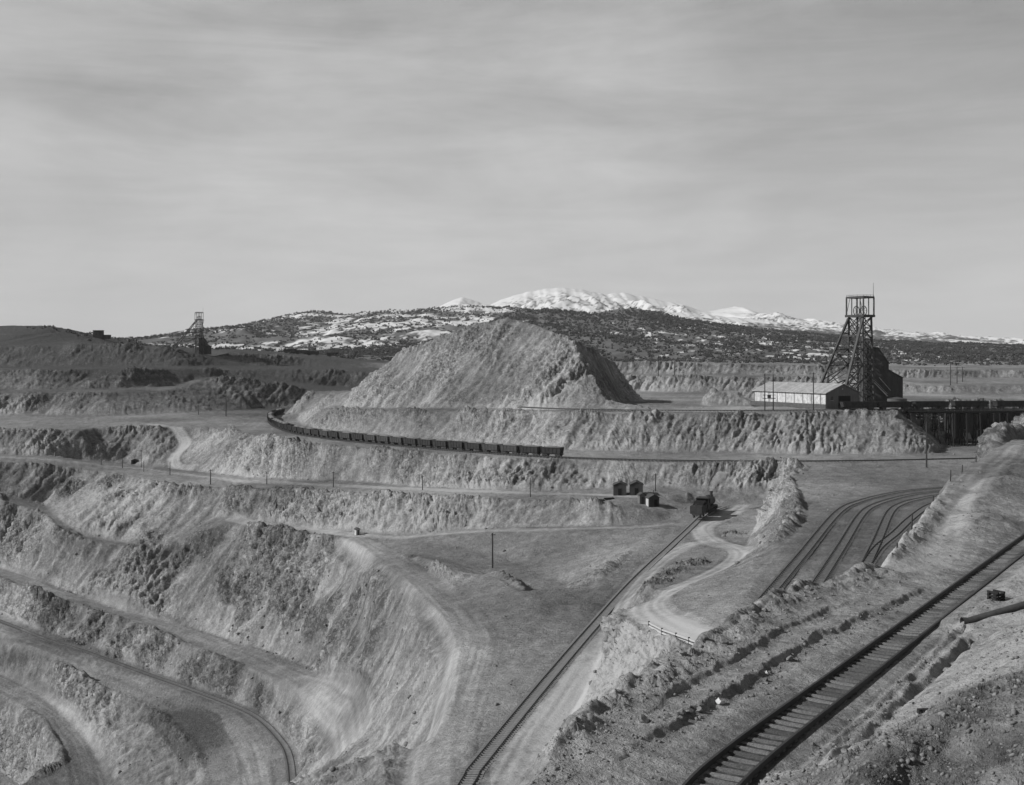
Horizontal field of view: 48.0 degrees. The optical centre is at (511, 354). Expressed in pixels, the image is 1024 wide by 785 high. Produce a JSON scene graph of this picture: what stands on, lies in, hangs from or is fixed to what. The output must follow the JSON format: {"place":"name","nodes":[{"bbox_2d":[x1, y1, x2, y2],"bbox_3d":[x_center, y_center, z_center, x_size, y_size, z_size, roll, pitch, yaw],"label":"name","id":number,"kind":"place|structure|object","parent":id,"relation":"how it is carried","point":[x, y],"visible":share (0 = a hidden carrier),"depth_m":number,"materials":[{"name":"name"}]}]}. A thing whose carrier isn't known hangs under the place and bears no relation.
{"place":"outdoors","nodes":[
{"label":"outdoors","id":0,"kind":"place"},
{"bbox_2d":[126,306,520,350],"bbox_3d":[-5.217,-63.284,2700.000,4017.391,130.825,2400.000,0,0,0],"label":"snowy hill","id":1,"kind":"structure","parent":0,"point":[422,333],"depth_m":2143.49,"materials":[{"name":"grey snow"}]},
{"bbox_2d":[119,305,527,351],"bbox_3d":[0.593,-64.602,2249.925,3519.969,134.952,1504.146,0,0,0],"label":"juniper brush","id":2,"kind":"object","parent":1,"relation":"on","point":[258,328],"visible":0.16,"depth_m":2249.14,"materials":[{"name":"black plant"}]},
{"bbox_2d":[0,318,1023,784],"bbox_3d":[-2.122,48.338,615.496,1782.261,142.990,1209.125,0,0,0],"label":"terrain","id":3,"kind":"structure","parent":0,"point":[96,410],"depth_m":320.90,"materials":[{"name":"grey soil"}]},
{"bbox_2d":[93,330,110,338],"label":"block house","id":4,"kind":"structure","parent":3,"relation":"on","point":[99,334],"depth_m":892.35,"materials":[{"name":"metal"}]},
{"bbox_2d":[131,459,137,463],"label":"bench shack","id":5,"kind":"structure","parent":3,"relation":"on","point":[134,461],"depth_m":498.55,"materials":[{"name":"wood"}]},
{"bbox_2d":[0,619,295,780],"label":"railway track","id":6,"kind":"structure","parent":3,"relation":"on","point":[286,755],"depth_m":316.37,"materials":[{"name":"metal"}]},
{"bbox_2d":[173,312,203,353],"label":"headframe","id":7,"kind":"object","parent":3,"relation":"on","point":[195,333],"visible":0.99,"depth_m":799.19,"materials":[{"name":"metal"}]},
{"bbox_2d":[200,338,211,353],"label":"ore bin building","id":8,"kind":"structure","parent":3,"relation":"on","point":[207,348],"depth_m":802.81,"materials":[{"name":"metal"}]},
{"bbox_2d":[284,349,295,352],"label":"ore car","id":9,"kind":"object","parent":3,"relation":"on","point":[289,350],"visible":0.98,"depth_m":903.64,"materials":[{"name":"metal"}]},
{"bbox_2d":[295,350,307,353],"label":"ore car","id":10,"kind":"object","parent":3,"relation":"on","point":[300,351],"visible":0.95,"depth_m":903.67,"materials":[{"name":"metal"}]},
{"bbox_2d":[307,351,318,354],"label":"ore car","id":11,"kind":"object","parent":3,"relation":"on","point":[312,352],"visible":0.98,"depth_m":903.69,"materials":[{"name":"metal"}]},
{"bbox_2d":[326,352,338,356],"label":"ore car","id":12,"kind":"object","parent":3,"relation":"on","point":[329,354],"visible":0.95,"depth_m":918.63,"materials":[{"name":"metal"}]},
{"bbox_2d":[354,527,359,534],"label":"watch booth","id":13,"kind":"object","parent":3,"relation":"on","point":[357,530],"visible":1,"depth_m":340.18,"materials":[{"name":"wood"}]},
{"bbox_2d":[0,345,954,784],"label":"rubble","id":14,"kind":"object","parent":3,"relation":"on","point":[332,769],"visible":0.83,"depth_m":314.91,"materials":[{"name":"grey stone"}]},
{"bbox_2d":[490,533,494,567],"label":"utility pole","id":15,"kind":"object","parent":3,"relation":"on","point":[492,549],"visible":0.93,"depth_m":275.56,"materials":[{"name":"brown wood"}]},
{"bbox_2d":[27,325,1023,365],"bbox_3d":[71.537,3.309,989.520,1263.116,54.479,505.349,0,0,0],"label":"sagebrush","id":16,"kind":"object","parent":3,"relation":"on","point":[803,361],"visible":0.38,"depth_m":970.09,"materials":[{"name":"grey plant"}]},
{"bbox_2d":[454,506,727,784],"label":"railway track","id":17,"kind":"structure","parent":3,"relation":"on","point":[548,679],"depth_m":153.29,"materials":[{"name":"metal"}]},
{"bbox_2d":[690,491,717,517],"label":"steam locomotive","id":18,"kind":"object","parent":17,"relation":"on","point":[700,506],"visible":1,"depth_m":303.94,"materials":[{"name":"metal"}]},
{"bbox_2d":[613,480,626,495],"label":"gabled shed","id":19,"kind":"structure","parent":3,"relation":"on","point":[619,487],"depth_m":328.48,"materials":[{"name":"wood"}]},
{"bbox_2d":[267,413,975,461],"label":"railway track","id":20,"kind":"structure","parent":3,"relation":"on","point":[604,458],"depth_m":360.66,"materials":[{"name":"metal"}]},
{"bbox_2d":[280,422,289,429],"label":"ore car","id":21,"kind":"object","parent":20,"relation":"on","point":[282,426],"visible":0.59,"depth_m":492.95,"materials":[{"name":"metal"}]},
{"bbox_2d":[287,424,294,431],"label":"ore car","id":22,"kind":"object","parent":20,"relation":"on","point":[289,427],"visible":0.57,"depth_m":479.88,"materials":[{"name":"metal"}]},
{"bbox_2d":[291,425,299,433],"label":"ore car","id":23,"kind":"object","parent":20,"relation":"on","point":[294,429],"visible":0.71,"depth_m":471.77,"materials":[{"name":"metal"}]},
{"bbox_2d":[297,426,307,434],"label":"ore car","id":24,"kind":"object","parent":20,"relation":"on","point":[300,429],"visible":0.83,"depth_m":464.63,"materials":[{"name":"metal"}]},
{"bbox_2d":[303,427,316,435],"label":"ore car","id":25,"kind":"object","parent":20,"relation":"on","point":[307,430],"visible":0.86,"depth_m":457.86,"materials":[{"name":"metal"}]},
{"bbox_2d":[311,429,322,436],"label":"ore car","id":26,"kind":"object","parent":20,"relation":"on","point":[314,432],"visible":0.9,"depth_m":451.93,"materials":[{"name":"metal"}]},
{"bbox_2d":[319,429,332,437],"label":"ore car","id":27,"kind":"object","parent":20,"relation":"on","point":[323,433],"visible":0.85,"depth_m":445.11,"materials":[{"name":"metal"}]},
{"bbox_2d":[328,431,342,438],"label":"ore car","id":28,"kind":"object","parent":20,"relation":"on","point":[333,434],"visible":0.96,"depth_m":439.02,"materials":[{"name":"metal"}]},
{"bbox_2d":[338,431,353,440],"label":"ore car","id":29,"kind":"object","parent":20,"relation":"on","point":[343,435],"visible":0.99,"depth_m":432.85,"materials":[{"name":"metal"}]},
{"bbox_2d":[351,433,365,441],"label":"ore car","id":30,"kind":"object","parent":20,"relation":"on","point":[357,436],"visible":0.98,"depth_m":427.46,"materials":[{"name":"metal"}]},
{"bbox_2d":[363,433,377,442],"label":"ore car","id":31,"kind":"object","parent":20,"relation":"on","point":[371,437],"visible":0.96,"depth_m":421.50,"materials":[{"name":"metal"}]},
{"bbox_2d":[376,434,390,443],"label":"ore car","id":32,"kind":"object","parent":20,"relation":"on","point":[384,438],"visible":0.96,"depth_m":415.64,"materials":[{"name":"metal"}]},
{"bbox_2d":[389,436,405,444],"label":"ore car","id":33,"kind":"object","parent":20,"relation":"on","point":[396,440],"visible":0.98,"depth_m":409.76,"materials":[{"name":"metal"}]},
{"bbox_2d":[403,437,420,446],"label":"ore car","id":34,"kind":"object","parent":20,"relation":"on","point":[410,441],"visible":1,"depth_m":404.13,"materials":[{"name":"metal"}]},
{"bbox_2d":[417,438,436,447],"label":"ore car","id":35,"kind":"object","parent":20,"relation":"on","point":[424,442],"visible":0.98,"depth_m":398.70,"materials":[{"name":"metal"}]},
{"bbox_2d":[432,439,451,448],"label":"ore car","id":36,"kind":"object","parent":20,"relation":"on","point":[440,443],"visible":0.98,"depth_m":393.25,"materials":[{"name":"metal"}]},
{"bbox_2d":[447,441,466,450],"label":"ore car","id":37,"kind":"object","parent":20,"relation":"on","point":[452,445],"visible":0.99,"depth_m":388.00,"materials":[{"name":"metal"}]},
{"bbox_2d":[464,441,482,451],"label":"ore car","id":38,"kind":"object","parent":20,"relation":"on","point":[473,445],"visible":1,"depth_m":382.45,"materials":[{"name":"metal"}]},
{"bbox_2d":[481,442,502,452],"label":"ore car","id":39,"kind":"object","parent":20,"relation":"on","point":[491,446],"visible":1,"depth_m":377.24,"materials":[{"name":"metal"}]},
{"bbox_2d":[500,444,521,453],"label":"ore car","id":40,"kind":"object","parent":20,"relation":"on","point":[509,448],"visible":1,"depth_m":372.50,"materials":[{"name":"metal"}]},
{"bbox_2d":[519,445,542,455],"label":"ore car","id":41,"kind":"object","parent":20,"relation":"on","point":[532,449],"visible":1,"depth_m":367.88,"materials":[{"name":"metal"}]},
{"bbox_2d":[540,446,563,456],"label":"ore car","id":42,"kind":"object","parent":20,"relation":"on","point":[549,450],"visible":1,"depth_m":364.05,"materials":[{"name":"metal"}]},
{"bbox_2d":[629,480,643,494],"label":"gabled shed","id":43,"kind":"structure","parent":3,"relation":"on","point":[636,486],"depth_m":327.67,"materials":[{"name":"wood"}]},
{"bbox_2d":[636,492,645,503],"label":"privy","id":44,"kind":"structure","parent":3,"relation":"on","point":[640,498],"depth_m":314.70,"materials":[{"name":"wood"}]},
{"bbox_2d":[639,714,648,722],"bbox_3d":[5.118,14.147,44.566,0.357,0.404,0.300,0,0,20],"label":"boulder","id":45,"kind":"object","parent":3,"relation":"on","point":[643,718],"visible":1,"depth_m":44.53,"materials":[{"name":"grey stone"}]},
{"bbox_2d":[644,490,659,506],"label":"track hut","id":46,"kind":"object","parent":3,"relation":"on","point":[651,500],"visible":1,"depth_m":312.71,"materials":[{"name":"wood"}]},
{"bbox_2d":[654,499,657,506],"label":"door","id":47,"kind":"structure","parent":46,"relation":"in","point":[655,501],"depth_m":312.72,"materials":[{"name":"wood"}]},
{"bbox_2d":[648,621,694,644],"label":"guard rail","id":48,"kind":"object","parent":3,"relation":"on","point":[675,634],"visible":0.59,"depth_m":139.42,"materials":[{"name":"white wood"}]},
{"bbox_2d":[677,708,685,714],"bbox_3d":[6.754,14.248,45.980,0.320,0.265,0.408,0,0,-31],"label":"boulder","id":49,"kind":"object","parent":3,"relation":"on","point":[682,711],"visible":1,"depth_m":45.88,"materials":[{"name":"grey stone"}]},
{"bbox_2d":[679,650,686,655],"bbox_3d":[7.888,13.781,53.022,0.376,0.342,0.356,0,0,8],"label":"boulder","id":50,"kind":"object","parent":3,"relation":"on","point":[683,653],"visible":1,"depth_m":52.90,"materials":[{"name":"grey stone"}]},
{"bbox_2d":[686,709,692,714],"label":"boulder","id":51,"kind":"object","parent":3,"relation":"on","point":[689,712],"visible":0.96,"depth_m":46.21,"materials":[{"name":"grey stone"}]},
{"bbox_2d":[696,706,703,712],"bbox_3d":[7.634,14.415,46.710,0.342,0.275,0.245,0,0,6],"label":"boulder","id":52,"kind":"object","parent":3,"relation":"on","point":[700,709],"visible":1,"depth_m":46.66,"materials":[{"name":"grey stone"}]},
{"bbox_2d":[699,634,708,639],"bbox_3d":[9.409,13.799,56.292,0.322,0.355,0.451,0,0,-34],"label":"boulder","id":53,"kind":"object","parent":3,"relation":"on","point":[704,636],"visible":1,"depth_m":56.18,"materials":[{"name":"grey stone"}]},
{"bbox_2d":[715,697,725,704],"bbox_3d":[8.719,14.429,48.050,0.376,0.314,0.443,0,0,-27],"label":"boulder","id":54,"kind":"object","parent":3,"relation":"on","point":[720,701],"visible":1,"depth_m":47.92,"materials":[{"name":"white stone"}]},
{"bbox_2d":[720,638,728,643],"bbox_3d":[10.314,13.952,55.866,0.428,0.348,0.312,2,5,11],"label":"boulder","id":55,"kind":"object","parent":3,"relation":"on","point":[723,640],"visible":1,"depth_m":55.80,"materials":[{"name":"grey stone"}]},
{"bbox_2d":[515,475,1023,784],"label":"pebbles","id":56,"kind":"object","parent":3,"relation":"on","point":[966,725],"visible":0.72,"depth_m":39.19,"materials":[{"name":"grey gravel"}]},
{"bbox_2d":[763,374,775,409],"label":"utility pole","id":57,"kind":"object","parent":3,"relation":"on","point":[768,397],"visible":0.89,"depth_m":407.85,"materials":[{"name":"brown wood"}]},
{"bbox_2d":[517,406,1023,410],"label":"railway track","id":58,"kind":"structure","parent":3,"relation":"on","point":[777,410],"depth_m":409.90,"materials":[{"name":"metal"}]},
{"bbox_2d":[840,401,877,408],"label":"gondola car","id":59,"kind":"object","parent":58,"relation":"on","point":[860,404],"visible":0.99,"depth_m":407.42,"materials":[{"name":"metal"}]},
{"bbox_2d":[875,401,912,408],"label":"gondola car","id":60,"kind":"object","parent":58,"relation":"on","point":[894,404],"visible":1,"depth_m":409.10,"materials":[{"name":"metal"}]},
{"bbox_2d":[911,401,948,408],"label":"gondola car","id":61,"kind":"object","parent":58,"relation":"on","point":[922,404],"visible":1,"depth_m":411.10,"materials":[{"name":"metal"}]},
{"bbox_2d":[950,401,988,408],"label":"gondola car","id":62,"kind":"object","parent":58,"relation":"on","point":[976,404],"visible":1,"depth_m":413.22,"materials":[{"name":"metal"}]},
{"bbox_2d":[992,401,1023,408],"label":"gondola car","id":63,"kind":"object","parent":58,"relation":"on","point":[1004,404],"visible":1,"depth_m":414.79,"materials":[{"name":"metal"}]},
{"bbox_2d":[773,374,773,409],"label":"utility pole","id":64,"kind":"object","parent":3,"relation":"on","point":[773,391],"visible":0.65,"depth_m":408.84,"materials":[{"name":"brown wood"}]},
{"bbox_2d":[785,655,793,660],"bbox_3d":[13.221,14.460,54.772,0.405,0.287,0.373,14,-30,-39],"label":"boulder","id":65,"kind":"object","parent":3,"relation":"on","point":[790,657],"visible":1,"depth_m":54.68,"materials":[{"name":"grey stone"}]},
{"bbox_2d":[750,381,861,408],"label":"long shed","id":66,"kind":"structure","parent":3,"relation":"on","point":[800,395],"depth_m":425.99,"materials":[{"name":"white metal"}]},
{"bbox_2d":[838,396,849,408],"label":"door","id":67,"kind":"structure","parent":66,"relation":"in","point":[840,398],"depth_m":418.97,"materials":[{"name":"black wood"}]},
{"bbox_2d":[812,372,815,409],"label":"utility pole","id":68,"kind":"object","parent":3,"relation":"on","point":[813,373],"visible":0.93,"depth_m":408.83,"materials":[{"name":"grey wood"}]},
{"bbox_2d":[841,736,848,741],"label":"boulder","id":69,"kind":"object","parent":3,"relation":"on","point":[845,738],"visible":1,"depth_m":43.68,"materials":[{"name":"grey stone"}]},
{"bbox_2d":[820,286,874,400],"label":"headframe","id":70,"kind":"object","parent":3,"relation":"on","point":[857,350],"visible":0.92,"depth_m":445.43,"materials":[{"name":"metal"}]},
{"bbox_2d":[752,487,942,602],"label":"railway track","id":71,"kind":"structure","parent":3,"relation":"on","point":[784,576],"depth_m":198.42,"materials":[{"name":"metal"}]},
{"bbox_2d":[682,533,1023,784],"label":"railway track","id":72,"kind":"structure","parent":3,"relation":"on","point":[923,620],"depth_m":50.70,"materials":[{"name":"metal"}]},
{"bbox_2d":[811,490,940,582],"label":"railway track","id":73,"kind":"structure","parent":3,"relation":"on","point":[836,554],"depth_m":202.85,"materials":[{"name":"gravel"}]},
{"bbox_2d":[860,346,903,400],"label":"ore bin building","id":74,"kind":"structure","parent":3,"relation":"on","point":[888,383],"depth_m":451.58,"materials":[{"name":"metal"}]},
{"bbox_2d":[859,502,931,563],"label":"railway track","id":75,"kind":"structure","parent":3,"relation":"on","point":[900,528],"depth_m":209.00,"materials":[{"name":"metal"}]},
{"bbox_2d":[887,397,906,407],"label":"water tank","id":76,"kind":"object","parent":3,"relation":"on","point":[896,399],"visible":0.41,"depth_m":425.50,"materials":[{"name":"metal"}]},
{"bbox_2d":[859,494,938,562],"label":"railway track","id":77,"kind":"structure","parent":3,"relation":"on","point":[884,523],"depth_m":221.60,"materials":[{"name":"metal"}]},
{"bbox_2d":[917,708,927,713],"bbox_3d":[15.563,13.387,43.230,0.620,0.170,0.200,0,0,-7],"label":"timber block","id":78,"kind":"object","parent":3,"relation":"on","point":[922,710],"depth_m":43.15,"materials":[{"name":"black wood"}]},
{"bbox_2d":[926,414,926,467],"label":"utility pole","id":79,"kind":"object","parent":3,"relation":"on","point":[926,440],"visible":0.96,"depth_m":331.37,"materials":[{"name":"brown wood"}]},
{"bbox_2d":[905,410,1023,446],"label":"timber trestle","id":80,"kind":"object","parent":3,"relation":"on","point":[936,416],"visible":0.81,"depth_m":413.10,"materials":[{"name":"black wood"}]},
{"bbox_2d":[944,413,1017,443],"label":"ore bin","id":81,"kind":"object","parent":3,"relation":"on","point":[956,416],"visible":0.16,"depth_m":420.46,"materials":[{"name":"metal"}]},
{"bbox_2d":[960,601,1023,623],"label":"iron pipe","id":82,"kind":"object","parent":3,"relation":"on","point":[999,611],"visible":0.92,"depth_m":60.66,"materials":[{"name":"grey metal"}]},
{"bbox_2d":[987,589,1004,600],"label":"timber crib","id":83,"kind":"object","parent":3,"relation":"on","point":[995,595],"visible":0.97,"depth_m":65.16,"materials":[{"name":"black wood"}]},
{"bbox_2d":[0,0,1023,337],"label":"sky","id":84,"kind":"structure","parent":0,"point":[163,162],"materials":[{"name":"grey"}]},
{"bbox_2d":[344,308,1023,360],"bbox_3d":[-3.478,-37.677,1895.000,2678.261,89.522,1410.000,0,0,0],"label":"wooded hill","id":85,"kind":"structure","parent":0,"point":[618,354],"depth_m":1431.80,"materials":[{"name":"black plant"}]},
{"bbox_2d":[274,307,1023,360],"bbox_3d":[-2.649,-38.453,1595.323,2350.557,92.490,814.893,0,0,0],"label":"pinyon forest","id":86,"kind":"object","parent":85,"relation":"on","point":[981,350],"visible":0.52,"depth_m":1539.10,"materials":[{"name":"black plant"}]},
{"bbox_2d":[437,288,1023,342],"bbox_3d":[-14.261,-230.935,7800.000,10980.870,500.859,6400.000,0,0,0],"label":"snow mountains","id":87,"kind":"structure","parent":0,"point":[568,299],"depth_m":6886.40,"materials":[{"name":"white snow"}]},
{"bbox_2d":[668,312,1023,343],"bbox_3d":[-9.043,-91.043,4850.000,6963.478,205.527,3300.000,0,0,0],"label":"snow foothills","id":88,"kind":"structure","parent":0,"point":[763,324],"depth_m":4824.67,"materials":[{"name":"white snow"}]},
{"bbox_2d":[841,665,1023,784],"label":"dry grass","id":89,"kind":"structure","parent":0,"point":[980,685],"depth_m":32.47,"materials":[{"name":"grey plant"}]}
]}

